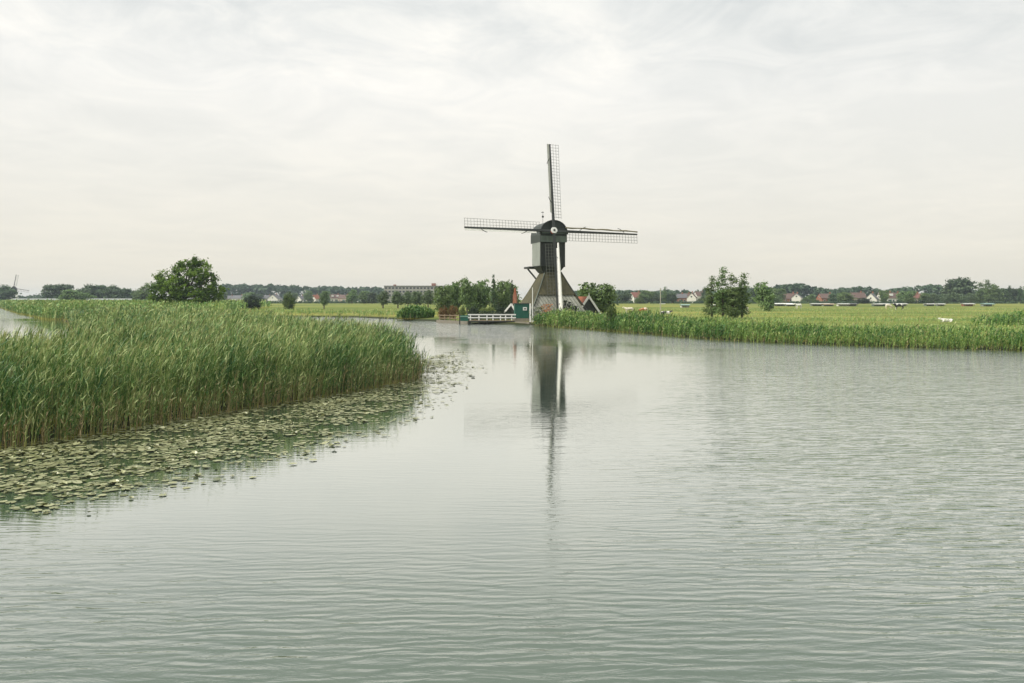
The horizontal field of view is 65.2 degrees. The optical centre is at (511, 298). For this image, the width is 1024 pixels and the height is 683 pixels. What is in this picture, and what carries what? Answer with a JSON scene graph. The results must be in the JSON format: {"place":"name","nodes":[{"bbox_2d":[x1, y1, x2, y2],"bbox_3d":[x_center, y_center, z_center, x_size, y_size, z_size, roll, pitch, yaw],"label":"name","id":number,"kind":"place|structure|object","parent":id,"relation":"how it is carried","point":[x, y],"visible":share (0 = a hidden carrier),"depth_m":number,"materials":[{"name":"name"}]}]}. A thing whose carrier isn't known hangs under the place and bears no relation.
{"place":"outdoors","nodes":[
{"label":"outdoors","id":0,"kind":"place"},
{"bbox_2d":[202,307,397,316],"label":"grass","id":1,"kind":"structure","parent":0,"point":[368,312],"depth_m":124.74,"materials":[{"name":"green plant"}]},
{"bbox_2d":[329,294,340,300],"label":"house","id":2,"kind":"structure","parent":0,"point":[333,297],"depth_m":596.98,"materials":[{"name":"white tile"}]},
{"bbox_2d":[0,309,1023,682],"bbox_3d":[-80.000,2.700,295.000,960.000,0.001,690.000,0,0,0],"label":"water","id":3,"kind":"structure","parent":0,"point":[534,503],"depth_m":9.33,"materials":[{"name":"grey liquid"}]},
{"bbox_2d":[0,298,271,319],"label":"reed bed","id":4,"kind":"object","parent":3,"relation":"on","point":[43,309],"visible":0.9,"depth_m":129.15,"materials":[{"name":"green plant"}]},
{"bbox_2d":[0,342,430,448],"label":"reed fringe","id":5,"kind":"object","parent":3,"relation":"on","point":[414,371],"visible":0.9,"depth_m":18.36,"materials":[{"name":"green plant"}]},
{"bbox_2d":[469,320,514,323],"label":"jetty","id":6,"kind":"object","parent":3,"relation":"in","point":[487,321],"visible":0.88,"depth_m":85.35,"materials":[{"name":"brown wood"}]},
{"bbox_2d":[459,314,469,323],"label":"water gate","id":7,"kind":"structure","parent":6,"relation":"attached to","point":[463,318],"depth_m":85.96,"materials":[{"name":"green paint"}]},
{"bbox_2d":[468,314,515,319],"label":"railing","id":8,"kind":"object","parent":6,"relation":"on","point":[492,317],"visible":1,"depth_m":85.36,"materials":[{"name":"white paint"}]},
{"bbox_2d":[0,300,1023,444],"bbox_3d":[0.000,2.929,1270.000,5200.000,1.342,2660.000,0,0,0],"label":"ground","id":9,"kind":"structure","parent":0,"point":[343,306],"depth_m":111.59,"materials":[{"name":"green plant"}]},
{"bbox_2d":[0,284,21,299],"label":"broadleaf tree","id":10,"kind":"object","parent":9,"relation":"on","point":[8,292],"visible":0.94,"depth_m":439.19,"materials":[{"name":"green plant"}]},
{"bbox_2d":[19,295,52,298],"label":"woodland","id":11,"kind":"object","parent":9,"relation":"on","point":[31,297],"visible":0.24,"depth_m":705.92,"materials":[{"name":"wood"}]},
{"bbox_2d":[39,283,61,298],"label":"broadleaf tree","id":12,"kind":"object","parent":9,"relation":"on","point":[50,290],"visible":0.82,"depth_m":438.51,"materials":[{"name":"green plant"}]},
{"bbox_2d":[54,284,73,297],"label":"broadleaf tree","id":13,"kind":"object","parent":9,"relation":"on","point":[65,286],"visible":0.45,"depth_m":444.52,"materials":[{"name":"green plant"}]},
{"bbox_2d":[9,299,131,299],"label":"greenhouse","id":14,"kind":"object","parent":9,"relation":"on","point":[58,299],"visible":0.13,"depth_m":398.88,"materials":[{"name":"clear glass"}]},
{"bbox_2d":[56,289,96,299],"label":"broadleaf tree","id":15,"kind":"object","parent":9,"relation":"on","point":[68,294],"visible":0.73,"depth_m":344.58,"materials":[{"name":"green plant"}]},
{"bbox_2d":[76,284,99,298],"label":"broadleaf tree","id":16,"kind":"object","parent":9,"relation":"on","point":[89,289],"visible":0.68,"depth_m":438.57,"materials":[{"name":"green plant"}]},
{"bbox_2d":[91,284,108,298],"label":"broadleaf tree","id":17,"kind":"object","parent":9,"relation":"on","point":[101,287],"visible":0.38,"depth_m":442.42,"materials":[{"name":"green plant"}]},
{"bbox_2d":[97,284,127,298],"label":"broadleaf tree","id":18,"kind":"object","parent":9,"relation":"on","point":[112,292],"visible":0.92,"depth_m":438.79,"materials":[{"name":"green plant"}]},
{"bbox_2d":[119,288,133,298],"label":"broadleaf tree","id":19,"kind":"object","parent":9,"relation":"on","point":[126,295],"visible":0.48,"depth_m":450.07,"materials":[{"name":"green plant"}]},
{"bbox_2d":[131,286,149,299],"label":"broadleaf tree","id":20,"kind":"object","parent":9,"relation":"on","point":[142,293],"visible":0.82,"depth_m":376.57,"materials":[{"name":"green plant"}]},
{"bbox_2d":[146,254,229,307],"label":"broadleaf tree","id":21,"kind":"object","parent":9,"relation":"on","point":[198,292],"visible":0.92,"depth_m":139.06,"materials":[{"name":"green plant"}]},
{"bbox_2d":[0,302,418,444],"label":"reed bed","id":22,"kind":"object","parent":9,"relation":"on","point":[103,349],"visible":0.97,"depth_m":20.19,"materials":[{"name":"green plant"}]},
{"bbox_2d":[241,293,262,309],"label":"bush","id":23,"kind":"object","parent":9,"relation":"on","point":[250,303],"visible":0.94,"depth_m":169.56,"materials":[{"name":"green plant"}]},
{"bbox_2d":[267,293,282,301],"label":"house","id":24,"kind":"structure","parent":9,"relation":"on","point":[274,298],"depth_m":596.48,"materials":[{"name":"white paint"}]},
{"bbox_2d":[282,291,296,308],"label":"bush","id":25,"kind":"object","parent":9,"relation":"on","point":[289,301],"visible":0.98,"depth_m":179.77,"materials":[{"name":"green plant"}]},
{"bbox_2d":[216,283,383,300],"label":"woodland","id":26,"kind":"object","parent":9,"relation":"on","point":[267,289],"visible":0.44,"depth_m":805.69,"materials":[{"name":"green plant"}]},
{"bbox_2d":[303,290,313,300],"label":"broadleaf tree","id":27,"kind":"object","parent":9,"relation":"on","point":[308,295],"visible":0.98,"depth_m":558.14,"materials":[{"name":"green plant"}]},
{"bbox_2d":[318,291,328,308],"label":"willow tree","id":28,"kind":"object","parent":9,"relation":"on","point":[324,299],"visible":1,"depth_m":184.62,"materials":[{"name":"green plant"}]},
{"bbox_2d":[345,288,357,303],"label":"broadleaf tree","id":29,"kind":"object","parent":9,"relation":"on","point":[351,296],"visible":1,"depth_m":398.60,"materials":[{"name":"green plant"}]},
{"bbox_2d":[266,301,437,302],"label":"scrub","id":30,"kind":"object","parent":9,"relation":"on","point":[320,302],"visible":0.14,"depth_m":421.31,"materials":[{"name":"green plant"}]},
{"bbox_2d":[357,290,370,303],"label":"broadleaf tree","id":31,"kind":"object","parent":9,"relation":"on","point":[362,298],"visible":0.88,"depth_m":401.63,"materials":[{"name":"green plant"}]},
{"bbox_2d":[366,292,377,303],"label":"broadleaf tree","id":32,"kind":"object","parent":9,"relation":"on","point":[371,296],"visible":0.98,"depth_m":397.94,"materials":[{"name":"green plant"}]},
{"bbox_2d":[375,290,390,307],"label":"willow tree","id":33,"kind":"object","parent":9,"relation":"on","point":[383,297],"visible":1,"depth_m":199.38,"materials":[{"name":"green plant"}]},
{"bbox_2d":[389,291,406,307],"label":"willow tree","id":34,"kind":"object","parent":9,"relation":"on","point":[396,297],"visible":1,"depth_m":197.43,"materials":[{"name":"green plant"}]},
{"bbox_2d":[403,291,412,306],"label":"willow tree","id":35,"kind":"object","parent":9,"relation":"on","point":[407,295],"visible":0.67,"depth_m":204.48,"materials":[{"name":"green plant"}]},
{"bbox_2d":[384,283,443,301],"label":"apartment building","id":36,"kind":"structure","parent":9,"relation":"on","point":[390,290],"depth_m":634.06,"materials":[{"name":"grey concrete"}]},
{"bbox_2d":[397,304,434,318],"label":"bush","id":37,"kind":"object","parent":9,"relation":"on","point":[414,312],"visible":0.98,"depth_m":102.42,"materials":[{"name":"green plant"}]},
{"bbox_2d":[409,290,422,305],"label":"willow tree","id":38,"kind":"object","parent":9,"relation":"on","point":[415,299],"visible":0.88,"depth_m":199.22,"materials":[{"name":"green plant"}]},
{"bbox_2d":[420,290,433,306],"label":"willow tree","id":39,"kind":"object","parent":9,"relation":"on","point":[427,297],"visible":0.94,"depth_m":195.60,"materials":[{"name":"green plant"}]},
{"bbox_2d":[431,285,453,310],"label":"broadleaf tree","id":40,"kind":"object","parent":9,"relation":"on","point":[440,298],"visible":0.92,"depth_m":134.96,"materials":[{"name":"green plant"}]},
{"bbox_2d":[437,305,448,319],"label":"copper shrub","id":41,"kind":"object","parent":9,"relation":"on","point":[443,311],"visible":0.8,"depth_m":95.78,"materials":[{"name":"brown plant"}]},
{"bbox_2d":[439,314,460,320],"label":"wooden fence","id":42,"kind":"object","parent":9,"relation":"on","point":[449,315],"visible":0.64,"depth_m":91.49,"materials":[{"name":"brown wood"}]},
{"bbox_2d":[443,283,458,308],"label":"broadleaf tree","id":43,"kind":"object","parent":9,"relation":"on","point":[455,291],"visible":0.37,"depth_m":139.11,"materials":[{"name":"green plant"}]},
{"bbox_2d":[436,320,467,323],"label":"quay edge","id":44,"kind":"object","parent":9,"relation":"on","point":[451,321],"visible":0.82,"depth_m":89.47,"materials":[{"name":"concrete"}]},
{"bbox_2d":[447,304,459,317],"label":"copper shrub","id":45,"kind":"object","parent":9,"relation":"on","point":[451,311],"visible":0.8,"depth_m":95.78,"materials":[{"name":"brown plant"}]},
{"bbox_2d":[452,280,462,311],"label":"broadleaf tree","id":46,"kind":"object","parent":9,"relation":"on","point":[457,299],"visible":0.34,"depth_m":144.24,"materials":[{"name":"green plant"}]},
{"bbox_2d":[458,275,479,311],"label":"broadleaf tree","id":47,"kind":"object","parent":9,"relation":"on","point":[467,297],"visible":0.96,"depth_m":134.40,"materials":[{"name":"green plant"}]},
{"bbox_2d":[464,283,483,310],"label":"broadleaf tree","id":48,"kind":"object","parent":9,"relation":"on","point":[479,300],"visible":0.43,"depth_m":139.14,"materials":[{"name":"green plant"}]},
{"bbox_2d":[477,277,490,311],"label":"broadleaf tree","id":49,"kind":"object","parent":9,"relation":"on","point":[485,291],"visible":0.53,"depth_m":144.23,"materials":[{"name":"green plant"}]},
{"bbox_2d":[480,307,494,315],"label":"lime shrub","id":50,"kind":"object","parent":9,"relation":"on","point":[487,309],"visible":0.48,"depth_m":98.80,"materials":[{"name":"green plant"}]},
{"bbox_2d":[467,310,513,319],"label":"fence","id":51,"kind":"object","parent":9,"relation":"on","point":[494,312],"visible":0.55,"depth_m":91.29,"materials":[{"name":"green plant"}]},
{"bbox_2d":[489,274,497,310],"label":"conifer tree","id":52,"kind":"object","parent":9,"relation":"on","point":[493,299],"visible":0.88,"depth_m":134.88,"materials":[{"name":"green plant"}]},
{"bbox_2d":[486,280,514,307],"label":"broadleaf tree","id":53,"kind":"object","parent":9,"relation":"on","point":[502,291],"visible":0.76,"depth_m":139.66,"materials":[{"name":"green plant"}]},
{"bbox_2d":[504,288,516,313],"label":"cottage","id":54,"kind":"structure","parent":9,"relation":"on","point":[510,307],"depth_m":94.08,"materials":[{"name":"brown wood"}]},
{"bbox_2d":[508,280,513,305],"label":"conifer tree","id":55,"kind":"object","parent":9,"relation":"on","point":[511,297],"visible":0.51,"depth_m":134.90,"materials":[{"name":"green plant"}]},
{"bbox_2d":[502,284,521,302],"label":"broadleaf tree","id":56,"kind":"object","parent":9,"relation":"on","point":[518,300],"visible":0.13,"depth_m":143.80,"materials":[{"name":"green plant"}]},
{"bbox_2d":[513,303,528,321],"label":"green shed","id":57,"kind":"structure","parent":9,"relation":"on","point":[521,311],"depth_m":85.46,"materials":[{"name":"wood"}]},
{"bbox_2d":[464,144,637,319],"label":"windmill","id":58,"kind":"object","parent":9,"relation":"on","point":[550,285],"visible":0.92,"depth_m":88.31,"materials":[{"name":"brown wood"}]},
{"bbox_2d":[578,295,600,315],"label":"barn","id":59,"kind":"structure","parent":9,"relation":"on","point":[588,302],"depth_m":93.09,"materials":[{"name":"brown wood"}]},
{"bbox_2d":[577,282,619,312],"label":"broadleaf tree","id":60,"kind":"object","parent":9,"relation":"on","point":[604,298],"visible":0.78,"depth_m":111.11,"materials":[{"name":"green plant"}]},
{"bbox_2d":[605,304,616,323],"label":"bush","id":61,"kind":"object","parent":9,"relation":"on","point":[610,312],"visible":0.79,"depth_m":67.69,"materials":[{"name":"green plant"}]},
{"bbox_2d":[621,290,631,302],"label":"broadleaf tree","id":62,"kind":"object","parent":9,"relation":"on","point":[627,296],"visible":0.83,"depth_m":427.30,"materials":[{"name":"green plant"}]},
{"bbox_2d":[637,293,652,302],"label":"broadleaf tree","id":63,"kind":"object","parent":9,"relation":"on","point":[646,297],"visible":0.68,"depth_m":423.25,"materials":[{"name":"green plant"}]},
{"bbox_2d":[639,290,654,302],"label":"broadleaf tree","id":64,"kind":"object","parent":9,"relation":"on","point":[647,292],"visible":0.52,"depth_m":426.54,"materials":[{"name":"green plant"}]},
{"bbox_2d":[651,294,663,301],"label":"broadleaf tree","id":65,"kind":"object","parent":9,"relation":"on","point":[656,297],"visible":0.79,"depth_m":423.12,"materials":[{"name":"green plant"}]},
{"bbox_2d":[669,292,677,302],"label":"broadleaf tree","id":66,"kind":"object","parent":9,"relation":"on","point":[672,297],"visible":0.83,"depth_m":427.57,"materials":[{"name":"green plant"}]},
{"bbox_2d":[672,292,687,302],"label":"house","id":67,"kind":"structure","parent":9,"relation":"on","point":[682,297],"depth_m":448.85,"materials":[{"name":"red brick"}]},
{"bbox_2d":[700,275,718,316],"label":"poplar tree","id":68,"kind":"object","parent":9,"relation":"on","point":[709,301],"visible":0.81,"depth_m":94.78,"materials":[{"name":"green plant"}]},
{"bbox_2d":[710,266,733,316],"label":"poplar tree","id":69,"kind":"object","parent":9,"relation":"on","point":[720,295],"visible":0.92,"depth_m":92.72,"materials":[{"name":"green plant"}]},
{"bbox_2d":[724,306,739,317],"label":"bush","id":70,"kind":"object","parent":9,"relation":"on","point":[733,312],"visible":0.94,"depth_m":89.67,"materials":[{"name":"green plant"}]},
{"bbox_2d":[721,273,743,317],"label":"poplar tree","id":71,"kind":"object","parent":9,"relation":"on","point":[733,300],"visible":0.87,"depth_m":91.85,"materials":[{"name":"green plant"}]},
{"bbox_2d":[735,272,752,317],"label":"poplar tree","id":72,"kind":"object","parent":9,"relation":"on","point":[746,299],"visible":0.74,"depth_m":92.56,"materials":[{"name":"green plant"}]},
{"bbox_2d":[751,281,775,310],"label":"broadleaf tree","id":73,"kind":"object","parent":9,"relation":"on","point":[765,296],"visible":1,"depth_m":149.47,"materials":[{"name":"green plant"}]},
{"bbox_2d":[529,306,1023,350],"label":"reed bed","id":74,"kind":"object","parent":9,"relation":"on","point":[643,322],"visible":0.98,"depth_m":50.48,"materials":[{"name":"green plant"}]},
{"bbox_2d":[771,288,786,301],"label":"broadleaf tree","id":75,"kind":"object","parent":9,"relation":"on","point":[782,291],"visible":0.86,"depth_m":426.76,"materials":[{"name":"green plant"}]},
{"bbox_2d":[781,292,795,302],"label":"house","id":76,"kind":"structure","parent":9,"relation":"on","point":[788,296],"depth_m":440.84,"materials":[{"name":"red brick"}]},
{"bbox_2d":[791,292,802,302],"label":"house","id":77,"kind":"structure","parent":9,"relation":"on","point":[796,297],"depth_m":431.45,"materials":[{"name":"white paint"}]},
{"bbox_2d":[573,283,1023,300],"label":"woodland","id":78,"kind":"object","parent":9,"relation":"on","point":[803,290],"visible":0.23,"depth_m":607.48,"materials":[{"name":"green plant"}]},
{"bbox_2d":[614,301,1023,303],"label":"scrub","id":79,"kind":"object","parent":9,"relation":"on","point":[807,302],"visible":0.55,"depth_m":401.25,"materials":[{"name":"green plant"}]},
{"bbox_2d":[816,292,830,302],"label":"house","id":80,"kind":"structure","parent":9,"relation":"on","point":[821,297],"depth_m":437.84,"materials":[{"name":"red brick"}]},
{"bbox_2d":[827,293,838,300],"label":"broadleaf tree","id":81,"kind":"object","parent":9,"relation":"on","point":[832,296],"visible":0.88,"depth_m":415.04,"materials":[{"name":"green plant"}]},
{"bbox_2d":[837,291,856,302],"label":"broadleaf tree","id":82,"kind":"object","parent":9,"relation":"on","point":[846,296],"visible":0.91,"depth_m":407.88,"materials":[{"name":"green plant"}]},
{"bbox_2d":[850,291,866,301],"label":"house","id":83,"kind":"structure","parent":9,"relation":"on","point":[860,294],"depth_m":435.60,"materials":[{"name":"brick"}]},
{"bbox_2d":[856,297,871,303],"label":"bush","id":84,"kind":"object","parent":9,"relation":"on","point":[862,300],"visible":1,"depth_m":389.65,"materials":[{"name":"green plant"}]},
{"bbox_2d":[866,291,878,301],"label":"house","id":85,"kind":"structure","parent":9,"relation":"on","point":[872,296],"depth_m":427.18,"materials":[{"name":"white paint"}]},
{"bbox_2d":[878,290,890,302],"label":"broadleaf tree","id":86,"kind":"object","parent":9,"relation":"on","point":[884,296],"visible":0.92,"depth_m":416.23,"materials":[{"name":"green plant"}]},
{"bbox_2d":[876,291,896,301],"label":"house","id":87,"kind":"structure","parent":9,"relation":"on","point":[892,297],"depth_m":432.10,"materials":[{"name":"white paint"}]},
{"bbox_2d":[896,291,916,302],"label":"broadleaf tree","id":88,"kind":"object","parent":9,"relation":"on","point":[904,295],"visible":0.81,"depth_m":400.76,"materials":[{"name":"green plant"}]},
{"bbox_2d":[917,293,930,302],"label":"broadleaf tree","id":89,"kind":"object","parent":9,"relation":"on","point":[923,296],"visible":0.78,"depth_m":401.53,"materials":[{"name":"green plant"}]},
{"bbox_2d":[927,293,940,302],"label":"willow tree","id":90,"kind":"object","parent":9,"relation":"on","point":[932,298],"visible":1,"depth_m":395.86,"materials":[{"name":"green plant"}]},
{"bbox_2d":[940,294,953,303],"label":"willow tree","id":91,"kind":"object","parent":9,"relation":"on","point":[946,298],"visible":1,"depth_m":389.23,"materials":[{"name":"green plant"}]},
{"bbox_2d":[940,283,956,301],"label":"broadleaf tree","id":92,"kind":"object","parent":9,"relation":"on","point":[945,289],"visible":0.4,"depth_m":441.19,"materials":[{"name":"green plant"}]},
{"bbox_2d":[943,276,977,301],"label":"broadleaf tree","id":93,"kind":"object","parent":9,"relation":"on","point":[964,286],"visible":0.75,"depth_m":433.18,"materials":[{"name":"green plant"}]},
{"bbox_2d":[954,293,968,303],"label":"willow tree","id":94,"kind":"object","parent":9,"relation":"on","point":[960,298],"visible":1,"depth_m":388.93,"materials":[{"name":"green plant"}]},
{"bbox_2d":[965,293,978,302],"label":"willow tree","id":95,"kind":"object","parent":9,"relation":"on","point":[971,298],"visible":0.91,"depth_m":395.63,"materials":[{"name":"green plant"}]},
{"bbox_2d":[975,282,986,301],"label":"poplar tree","id":96,"kind":"object","parent":9,"relation":"on","point":[981,291],"visible":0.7,"depth_m":422.06,"materials":[{"name":"green plant"}]},
{"bbox_2d":[983,280,997,301],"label":"poplar tree","id":97,"kind":"object","parent":9,"relation":"on","point":[987,289],"visible":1,"depth_m":415.41,"materials":[{"name":"green plant"}]},
{"bbox_2d":[989,283,1004,302],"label":"broadleaf tree","id":98,"kind":"object","parent":9,"relation":"on","point":[999,294],"visible":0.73,"depth_m":420.95,"materials":[{"name":"green plant"}]},
{"bbox_2d":[971,309,1023,327],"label":"reed bed","id":99,"kind":"object","parent":9,"relation":"on","point":[1016,317],"visible":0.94,"depth_m":67.20,"materials":[{"name":"green plant"}]},
{"bbox_2d":[1005,285,1013,301],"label":"conifer tree","id":100,"kind":"object","parent":9,"relation":"on","point":[1009,297],"visible":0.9,"depth_m":422.20,"materials":[{"name":"green plant"}]},
{"bbox_2d":[1011,288,1018,300],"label":"broadleaf tree","id":101,"kind":"object","parent":9,"relation":"on","point":[1014,292],"visible":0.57,"depth_m":427.68,"materials":[{"name":"green plant"}]},
{"bbox_2d":[1017,286,1023,302],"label":"conifer tree","id":102,"kind":"object","parent":9,"relation":"on","point":[1020,295],"visible":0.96,"depth_m":422.01,"materials":[{"name":"green plant"}]},
{"bbox_2d":[0,0,1023,299],"label":"sky","id":103,"kind":"structure","parent":0,"point":[831,144],"materials":[{"name":"white"}]},
{"bbox_2d":[630,291,640,302],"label":"house","id":104,"kind":"structure","parent":0,"point":[634,295],"depth_m":440.64,"materials":[{"name":"red tile"}]},
{"bbox_2d":[687,291,696,302],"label":"house","id":105,"kind":"structure","parent":0,"point":[691,297],"depth_m":430.63,"materials":[{"name":"white paint"}]},
{"bbox_2d":[613,306,1023,334],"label":"grass","id":106,"kind":"structure","parent":0,"point":[889,318],"depth_m":89.23,"materials":[{"name":"green plant"}]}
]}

